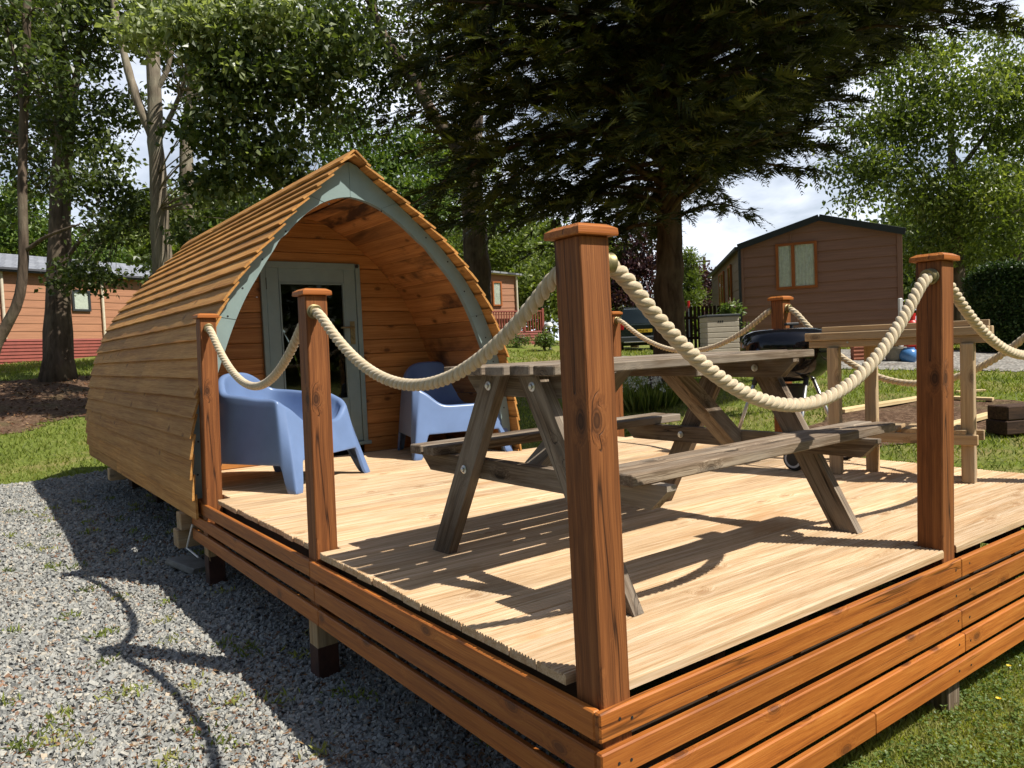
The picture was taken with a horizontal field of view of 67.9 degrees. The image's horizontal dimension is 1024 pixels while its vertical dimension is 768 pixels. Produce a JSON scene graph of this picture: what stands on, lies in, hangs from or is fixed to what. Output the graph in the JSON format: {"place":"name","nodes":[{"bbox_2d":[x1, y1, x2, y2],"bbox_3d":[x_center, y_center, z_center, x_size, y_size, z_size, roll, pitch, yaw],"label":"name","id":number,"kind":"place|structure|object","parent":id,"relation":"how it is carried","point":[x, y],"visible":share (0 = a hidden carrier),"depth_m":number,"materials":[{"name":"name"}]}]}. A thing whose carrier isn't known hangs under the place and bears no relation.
{"place":"outdoors","nodes":[
{"label":"outdoors","id":0,"kind":"place"},
{"bbox_2d":[0,469,720,767],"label":"gravel path","id":1,"kind":"structure","parent":0,"point":[200,711],"depth_m":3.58,"materials":[{"name":"grey gravel"}]},
{"bbox_2d":[165,554,204,573],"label":"paving slab","id":2,"kind":"structure","parent":1,"relation":"on","point":[190,564],"depth_m":5.08,"materials":[{"name":"concrete"}]},
{"bbox_2d":[0,494,564,767],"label":"weeds","id":3,"kind":"object","parent":1,"relation":"on","point":[68,709],"visible":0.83,"depth_m":3.22,"materials":[{"name":"green plant"}]},
{"bbox_2d":[85,149,521,565],"bbox_3d":[-2.305,-0.215,7.140,2.520,2.851,4.549,-4,3,-36],"label":"camping pod","id":4,"kind":"object","parent":1,"relation":"on","point":[370,248],"visible":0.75,"depth_m":6.02,"materials":[{"name":"brown wood"}]},
{"bbox_2d":[173,527,202,548],"bbox_3d":[-2.140,1.012,5.081,0.200,0.120,0.130,-4,3,-36],"label":"timber offcut","id":5,"kind":"object","parent":4,"relation":"attached to","point":[180,538],"visible":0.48,"depth_m":5.00,"materials":[{"name":"beige wood"}]},
{"bbox_2d":[265,267,362,440],"bbox_3d":[-1.575,-0.213,6.106,0.753,1.420,0.096,-4,3,-36],"label":"door","id":6,"kind":"structure","parent":4,"relation":"in","point":[282,308],"depth_m":6.15,"materials":[{"name":"grey paint"}]},
{"bbox_2d":[0,336,1023,767],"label":"ground","id":7,"kind":"structure","parent":0,"point":[998,458],"depth_m":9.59,"materials":[{"name":"green plant"}]},
{"bbox_2d":[0,375,90,434],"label":"soil bed","id":8,"kind":"object","parent":7,"relation":"on","point":[18,425],"visible":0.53,"depth_m":14.46,"materials":[{"name":"brown soil"}]},
{"bbox_2d":[0,374,89,432],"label":"fallen leaves","id":9,"kind":"object","parent":8,"relation":"on","point":[21,394],"visible":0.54,"depth_m":14.77,"materials":[{"name":"plant"}]},
{"bbox_2d":[0,0,190,381],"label":"broadleaf tree","id":10,"kind":"object","parent":8,"relation":"on","point":[65,272],"visible":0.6,"depth_m":16.23,"materials":[{"name":"green plant"}]},
{"bbox_2d":[58,0,400,274],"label":"maple tree","id":11,"kind":"object","parent":8,"relation":"on","point":[195,29],"visible":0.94,"depth_m":12.49,"materials":[{"name":"green plant"}]},
{"bbox_2d":[0,0,106,352],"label":"slender tree","id":12,"kind":"object","parent":7,"relation":"on","point":[25,81],"visible":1,"depth_m":11.45,"materials":[{"name":"green plant"}]},
{"bbox_2d":[0,169,140,264],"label":"lime tree","id":13,"kind":"object","parent":7,"relation":"on","point":[9,235],"visible":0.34,"depth_m":32.75,"materials":[{"name":"green plant"}]},
{"bbox_2d":[0,253,149,363],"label":"terracotta lodge","id":14,"kind":"structure","parent":7,"relation":"on","point":[93,317],"depth_m":23.32,"materials":[{"name":"orange wood"}]},
{"bbox_2d":[71,290,91,311],"bbox_3d":[-13.633,-2.633,24.088,0.060,0.667,0.599,-1,3,28],"label":"window","id":15,"kind":"structure","parent":14,"relation":"in","point":[80,302],"depth_m":24.09,"materials":[{"name":"white glass"}]},
{"bbox_2d":[114,0,365,284],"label":"birch like tree","id":16,"kind":"object","parent":7,"relation":"on","point":[313,142],"visible":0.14,"depth_m":17.75,"materials":[{"name":"green plant"}]},
{"bbox_2d":[179,91,462,249],"bbox_3d":[-7.721,-7.099,32.058,13.474,10.945,6.111,-2,3,4],"label":"sycamore tree","id":17,"kind":"object","parent":7,"relation":"on","point":[390,171],"visible":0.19,"depth_m":30.79,"materials":[{"name":"green plant"}]},
{"bbox_2d":[296,0,510,311],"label":"broadleaf tree","id":18,"kind":"object","parent":7,"relation":"on","point":[480,268],"visible":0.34,"depth_m":16.27,"materials":[{"name":"green plant"}]},
{"bbox_2d":[396,140,549,273],"bbox_3d":[-1.967,-7.042,36.094,7.265,10.237,6.240,-4,3,-36],"label":"beech tree","id":19,"kind":"object","parent":7,"relation":"on","point":[500,251],"visible":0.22,"depth_m":35.18,"materials":[{"name":"green plant"}]},
{"bbox_2d":[1,176,995,335],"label":"wood","id":20,"kind":"object","parent":7,"relation":"on","point":[141,249],"visible":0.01,"depth_m":60.50,"materials":[{"name":"green plant"}]},
{"bbox_2d":[491,271,544,343],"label":"terracotta lodge","id":21,"kind":"structure","parent":7,"relation":"on","point":[504,296],"depth_m":27.74,"materials":[{"name":"wood"}]},
{"bbox_2d":[492,281,502,305],"bbox_3d":[-0.533,-3.266,27.524,0.375,0.878,0.060,-4,3,-30],"label":"window","id":22,"kind":"structure","parent":21,"relation":"in","point":[496,285],"depth_m":27.53,"materials":[{"name":"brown wood"}]},
{"bbox_2d":[506,332,534,347],"bbox_3d":[0.189,-1.540,25.059,1.163,0.938,0.948,-3,3,-3],"label":"flower shrub","id":23,"kind":"object","parent":7,"relation":"on","point":[518,339],"visible":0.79,"depth_m":24.91,"materials":[{"name":"green plant"}]},
{"bbox_2d":[532,325,558,350],"bbox_3d":[1.029,-1.399,24.025,0.804,0.919,0.858,-2,3,14],"label":"box shrub","id":24,"kind":"object","parent":7,"relation":"on","point":[546,340],"visible":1,"depth_m":23.90,"materials":[{"name":"green plant"}]},
{"bbox_2d":[545,322,552,349],"bbox_3d":[1.208,-1.546,24.491,0.250,0.892,0.250,-4,3,-36],"label":"garden lamp","id":25,"kind":"object","parent":7,"relation":"on","point":[549,324],"visible":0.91,"depth_m":24.41,"materials":[{"name":"metal"}]},
{"bbox_2d":[506,241,611,343],"bbox_3d":[2.219,-4.256,33.323,6.672,5.210,4.589,-4,3,-36],"label":"hazel shrub","id":26,"kind":"object","parent":7,"relation":"on","point":[525,278],"visible":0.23,"depth_m":31.74,"materials":[{"name":"green plant"}]},
{"bbox_2d":[192,436,1023,767],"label":"timber deck","id":27,"kind":"structure","parent":7,"relation":"on","point":[718,562],"depth_m":2.75,"materials":[{"name":"wood"}]},
{"bbox_2d":[186,524,198,557],"bbox_3d":[-2.034,0.990,4.840,0.021,0.198,0.207,-5,4,-42],"label":"plastic strap","id":28,"kind":"object","parent":27,"relation":"hanging from","point":[192,552],"visible":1,"depth_m":4.86,"materials":[{"name":"grey plastic"}]},
{"bbox_2d":[192,313,223,545],"bbox_3d":[-1.841,0.284,4.640,0.127,1.420,0.127,-3,3,-36],"label":"deck post","id":29,"kind":"object","parent":27,"relation":"attached to","point":[209,414],"visible":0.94,"depth_m":4.60,"materials":[{"name":"brown wood"}]},
{"bbox_2d":[203,324,298,389],"bbox_3d":[-1.348,-0.161,3.932,0.066,0.388,1.648,-4,3,-36],"label":"rope","id":30,"kind":"object","parent":29,"relation":"attached to","point":[277,371],"visible":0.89,"depth_m":3.85,"materials":[{"name":"beige fabric"}]},
{"bbox_2d":[218,372,369,493],"bbox_3d":[-1.514,0.281,5.077,0.773,0.737,0.822,-1,3,22],"label":"plastic armchair","id":31,"kind":"object","parent":27,"relation":"on","point":[263,427],"visible":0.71,"depth_m":4.77,"materials":[{"name":"blue plastic"}]},
{"bbox_2d":[292,288,339,618],"bbox_3d":[-0.828,0.306,3.263,0.127,1.420,0.127,-4,3,-36],"label":"deck post","id":32,"kind":"object","parent":27,"relation":"attached to","point":[317,430],"visible":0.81,"depth_m":3.22,"materials":[{"name":"brown wood"}]},
{"bbox_2d":[398,362,512,460],"bbox_3d":[-0.534,0.182,6.269,0.822,0.737,0.773,-4,3,-23],"label":"plastic armchair","id":33,"kind":"object","parent":27,"relation":"on","point":[424,415],"visible":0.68,"depth_m":5.98,"materials":[{"name":"blue plastic"}]},
{"bbox_2d":[544,222,631,750],"bbox_3d":[0.202,0.330,1.861,0.127,1.420,0.127,-5,3,-36],"label":"deck post","id":34,"kind":"object","parent":27,"relation":"attached to","point":[590,426],"visible":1,"depth_m":1.82,"materials":[{"name":"brown wood"}]},
{"bbox_2d":[307,267,555,390],"bbox_3d":[-0.336,-0.152,2.535,0.061,0.354,1.676,-4,3,-36],"label":"rope","id":35,"kind":"object","parent":34,"relation":"attached to","point":[527,310],"visible":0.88,"depth_m":2.31,"materials":[{"name":"beige fabric"}]},
{"bbox_2d":[609,253,938,411],"bbox_3d":[0.895,-0.146,2.349,1.691,0.464,0.066,-4,3,-36],"label":"rope","id":36,"kind":"object","parent":34,"relation":"attached to","point":[626,281],"visible":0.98,"depth_m":2.20,"materials":[{"name":"beige fabric"}]},
{"bbox_2d":[612,311,623,436],"bbox_3d":[0.927,0.063,6.818,0.127,1.420,0.127,-4,3,-36],"label":"deck post","id":37,"kind":"object","parent":27,"relation":"attached to","point":[616,330],"visible":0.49,"depth_m":6.77,"materials":[{"name":"brown wood"}]},
{"bbox_2d":[410,349,895,616],"bbox_3d":[0.599,0.267,3.205,1.670,0.765,1.350,-5,3,-38],"label":"picnic table","id":38,"kind":"object","parent":27,"relation":"on","point":[651,483],"visible":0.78,"depth_m":2.98,"materials":[{"name":"wood"}]},
{"bbox_2d":[767,296,793,431],"bbox_3d":[1.938,0.086,5.439,0.127,1.420,0.127,-5,4,-36],"label":"deck post","id":39,"kind":"object","parent":27,"relation":"attached to","point":[780,316],"visible":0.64,"depth_m":5.38,"materials":[{"name":"brown wood"}]},
{"bbox_2d":[614,307,770,352],"bbox_3d":[1.412,-0.413,6.106,0.061,0.344,1.649,-4,3,-36],"label":"rope","id":40,"kind":"object","parent":39,"relation":"attached to","point":[751,325],"visible":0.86,"depth_m":5.92,"materials":[{"name":"beige fabric"}]},
{"bbox_2d":[738,322,852,470],"bbox_3d":[1.792,0.054,5.047,0.642,0.913,0.706,-4,3,-36],"label":"kettle barbecue","id":41,"kind":"object","parent":27,"relation":"on","point":[805,369],"visible":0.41,"depth_m":4.79,"materials":[{"name":"black metal"}]},
{"bbox_2d":[805,319,993,483],"bbox_3d":[2.200,0.090,4.362,0.939,0.872,0.279,0,3,39],"label":"work table","id":42,"kind":"object","parent":27,"relation":"on","point":[968,435],"visible":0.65,"depth_m":4.30,"materials":[{"name":"wood"}]},
{"bbox_2d":[909,252,959,625],"bbox_3d":[1.610,0.221,2.894,0.127,1.420,0.127,-4,3,-36],"label":"deck post","id":43,"kind":"object","parent":27,"relation":"attached to","point":[935,411],"visible":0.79,"depth_m":2.85,"materials":[{"name":"brown wood"}]},
{"bbox_2d":[953,283,1023,359],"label":"rope","id":44,"kind":"object","parent":43,"relation":"attached to","point":[978,326],"visible":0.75,"depth_m":3.09,"materials":[{"name":"beige fabric"}]},
{"bbox_2d":[608,241,639,310],"bbox_3d":[5.067,-4.663,37.962,3.536,5.549,3.256,-3,3,-6],"label":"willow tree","id":45,"kind":"object","parent":7,"relation":"on","point":[615,254],"visible":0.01,"depth_m":37.67,"materials":[{"name":"green plant"}]},
{"bbox_2d":[610,216,656,346],"bbox_3d":[5.230,-4.643,33.176,4.468,6.331,3.768,-4,3,-36],"label":"copper tree","id":46,"kind":"object","parent":7,"relation":"on","point":[641,266],"visible":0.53,"depth_m":32.47,"materials":[{"name":"purple plant"}]},
{"bbox_2d":[618,305,653,350],"bbox_3d":[4.944,-2.174,30.218,1.860,1.812,4.765,-2,3,3],"label":"parked car","id":47,"kind":"object","parent":7,"relation":"on","point":[635,318],"visible":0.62,"depth_m":28.02,"materials":[{"name":"grey paint"}]},
{"bbox_2d":[622,376,682,411],"bbox_3d":[2.118,0.119,11.872,1.437,0.608,1.526,-4,3,-36],"label":"flowering plant","id":48,"kind":"object","parent":7,"relation":"on","point":[640,396],"visible":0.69,"depth_m":11.51,"materials":[{"name":"green plant"}]},
{"bbox_2d":[687,301,689,341],"bbox_3d":[5.811,-1.901,24.962,0.085,1.654,0.085,-4,3,-36],"label":"white pole","id":49,"kind":"object","parent":7,"relation":"on","point":[688,303],"visible":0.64,"depth_m":24.91,"materials":[{"name":"plastic"}]},
{"bbox_2d":[364,0,1023,401],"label":"conifer tree","id":50,"kind":"object","parent":7,"relation":"on","point":[632,90],"visible":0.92,"depth_m":10.99,"materials":[{"name":"green plant"}]},
{"bbox_2d":[682,244,711,310],"bbox_3d":[7.614,-3.676,32.055,1.919,4.599,1.580,-4,3,-36],"label":"cypress tree","id":51,"kind":"object","parent":7,"relation":"on","point":[695,294],"visible":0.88,"depth_m":31.78,"materials":[{"name":"green plant"}]},
{"bbox_2d":[684,261,715,313],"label":"copper tree","id":52,"kind":"object","parent":7,"relation":"on","point":[706,283],"visible":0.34,"depth_m":41.72,"materials":[{"name":"purple plant"}]},
{"bbox_2d":[684,305,722,347],"bbox_3d":[6.024,-1.746,23.986,2.850,1.436,0.055,-2,3,0],"label":"picket fence","id":53,"kind":"object","parent":7,"relation":"on","point":[691,318],"visible":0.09,"depth_m":23.95,"materials":[{"name":"black metal"}]},
{"bbox_2d":[699,257,709,314],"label":"telegraph pole","id":54,"kind":"object","parent":7,"relation":"on","point":[704,258],"visible":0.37,"depth_m":44.74,"materials":[{"name":"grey wood"}]},
{"bbox_2d":[716,297,746,318],"bbox_3d":[6.066,-1.598,21.001,0.755,1.592,0.685,-4,3,-29],"label":"laurel shrub","id":55,"kind":"object","parent":7,"relation":"on","point":[731,307],"visible":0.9,"depth_m":20.90,"materials":[{"name":"green plant"}]},
{"bbox_2d":[707,214,905,347],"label":"holiday lodge","id":56,"kind":"structure","parent":7,"relation":"on","point":[826,270],"depth_m":20.58,"materials":[{"name":"brown wood"}]},
{"bbox_2d":[718,274,720,313],"bbox_3d":[7.420,-3.009,27.055,0.060,1.800,0.750,-2,3,10],"label":"window","id":57,"kind":"structure","parent":56,"relation":"in","point":[719,281],"depth_m":27.34,"materials":[{"name":"brown wood"}]},
{"bbox_2d":[720,271,724,303],"bbox_3d":[7.283,-2.966,26.267,0.060,1.800,0.750,-2,3,10],"label":"window","id":58,"kind":"structure","parent":56,"relation":"in","point":[722,273],"depth_m":25.92,"materials":[{"name":"brown wood"}]},
{"bbox_2d":[727,264,732,301],"bbox_3d":[6.907,-2.847,24.103,0.060,1.800,0.750,-2,3,10],"label":"window","id":59,"kind":"structure","parent":56,"relation":"in","point":[729,280],"depth_m":23.75,"materials":[{"name":"brown wood"}]},
{"bbox_2d":[775,240,817,289],"bbox_3d":[7.785,-3.242,20.831,1.063,1.261,0.065,-1,3,27],"label":"window","id":60,"kind":"structure","parent":56,"relation":"in","point":[796,262],"depth_m":20.82,"materials":[{"name":"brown wood"}]},
{"bbox_2d":[788,604,1023,767],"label":"clover","id":61,"kind":"object","parent":7,"relation":"on","point":[886,753],"visible":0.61,"depth_m":2.73,"materials":[{"name":"green plant"}]},
{"bbox_2d":[797,7,1023,344],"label":"ash tree","id":62,"kind":"object","parent":7,"relation":"on","point":[956,215],"visible":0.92,"depth_m":22.81,"materials":[{"name":"green plant"}]},
{"bbox_2d":[808,399,1023,445],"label":"bare soil","id":63,"kind":"structure","parent":7,"relation":"on","point":[906,413],"depth_m":9.21,"materials":[{"name":"brown soil"}]},
{"bbox_2d":[842,396,916,412],"bbox_3d":[5.056,0.244,10.103,2.100,0.112,0.150,-4,3,-28],"label":"timber plank","id":64,"kind":"object","parent":63,"relation":"on","point":[881,404],"visible":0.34,"depth_m":9.95,"materials":[{"name":"beige wood"}]},
{"bbox_2d":[954,412,987,425],"bbox_3d":[4.961,0.389,8.249,0.944,0.093,0.120,-4,3,-32],"label":"timber plank","id":65,"kind":"object","parent":63,"relation":"on","point":[981,416],"visible":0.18,"depth_m":8.27,"materials":[{"name":"beige wood"}]},
{"bbox_2d":[954,396,993,400],"bbox_3d":[6.151,0.192,10.151,0.460,0.055,0.130,0,4,41],"label":"timber plank","id":66,"kind":"object","parent":63,"relation":"on","point":[979,398],"visible":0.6,"depth_m":10.04,"materials":[{"name":"beige wood"}]},
{"bbox_2d":[889,155,1023,289],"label":"dark tree","id":67,"kind":"object","parent":7,"relation":"on","point":[910,281],"visible":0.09,"depth_m":30.92,"materials":[{"name":"green plant"}]},
{"bbox_2d":[955,389,985,392],"bbox_3d":[6.567,0.100,10.898,0.396,0.036,0.090,-2,3,0],"label":"timber plank","id":68,"kind":"object","parent":7,"relation":"on","point":[977,390],"visible":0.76,"depth_m":10.86,"materials":[{"name":"beige wood"}]},
{"bbox_2d":[959,257,1023,352],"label":"clipped hedge","id":69,"kind":"object","parent":7,"relation":"on","point":[1000,284],"visible":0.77,"depth_m":17.91,"materials":[{"name":"green plant"}]},
{"bbox_2d":[986,419,1023,434],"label":"railway sleeper","id":70,"kind":"object","parent":7,"relation":"on","point":[1005,427],"visible":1,"depth_m":7.43,"materials":[{"name":"brown wood"}]},
{"bbox_2d":[987,402,1023,420],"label":"railway sleeper","id":71,"kind":"object","parent":70,"relation":"on","point":[1011,411],"visible":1,"depth_m":7.43,"materials":[{"name":"brown wood"}]},
{"bbox_2d":[0,0,1023,339],"label":"sky","id":72,"kind":"structure","parent":0,"point":[783,205],"materials":[{"name":"white"}]},
{"bbox_2d":[850,347,863,359],"bbox_3d":[7.868,-0.696,17.055,0.510,0.355,0.230,-2,3,0],"label":"roof tile stack","id":73,"kind":"object","parent":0,"point":[857,353],"visible":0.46,"depth_m":16.95,"materials":[{"name":"ceramic"}]},
{"bbox_2d":[841,349,1023,371],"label":"gravel track","id":74,"kind":"structure","parent":0,"point":[1005,363],"depth_m":15.93,"materials":[{"name":"grey gravel"}]},
{"bbox_2d":[698,314,739,351],"bbox_3d":[5.549,-1.333,20.379,0.901,1.032,0.880,-2,3,0],"label":"storage box","id":75,"kind":"object","parent":74,"relation":"on","point":[716,328],"visible":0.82,"depth_m":19.98,"materials":[{"name":"beige plastic"}]},
{"bbox_2d":[739,322,753,342],"bbox_3d":[6.059,-1.148,19.507,0.477,0.928,0.360,-1,3,24],"label":"potted shrub","id":76,"kind":"object","parent":74,"relation":"on","point":[747,323],"visible":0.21,"depth_m":19.45,"materials":[{"name":"green plant"}]},
{"bbox_2d":[885,347,906,360],"bbox_3d":[8.339,-0.651,16.589,0.480,0.310,0.480,-4,3,-36],"label":"plant pot","id":77,"kind":"object","parent":74,"relation":"on","point":[893,354],"visible":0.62,"depth_m":16.42,"materials":[{"name":"stone"}]},
{"bbox_2d":[898,298,902,346],"bbox_3d":[9.278,-1.398,18.168,0.090,1.298,0.080,-2,3,0],"label":"white post","id":78,"kind":"object","parent":74,"relation":"on","point":[900,302],"visible":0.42,"depth_m":18.12,"materials":[{"name":"plastic"}]},
{"bbox_2d":[899,347,915,361],"bbox_3d":[8.543,-0.624,16.390,0.400,0.320,0.400,-4,3,-36],"label":"plant pot","id":79,"kind":"object","parent":74,"relation":"on","point":[907,354],"visible":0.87,"depth_m":16.26,"materials":[{"name":"blue ceramic"}]},
{"bbox_2d":[903,313,915,347],"bbox_3d":[9.217,-1.148,17.578,0.320,0.973,0.320,-4,3,-36],"label":"gas bottle","id":80,"kind":"object","parent":74,"relation":"on","point":[913,318],"visible":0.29,"depth_m":17.46,"materials":[{"name":"red paint"}]},
{"bbox_3d":[3.040,0.111,3.941,0.127,1.420,0.127,-4,3,-36],"label":"deck post","id":81,"kind":"object","parent":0,"visible":0},
{"bbox_2d":[784,304,1023,386],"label":"rope","id":82,"kind":"object","parent":81,"relation":"attached to","point":[998,356],"visible":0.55,"depth_m":4.74,"materials":[{"name":"beige fabric"}]}
]}

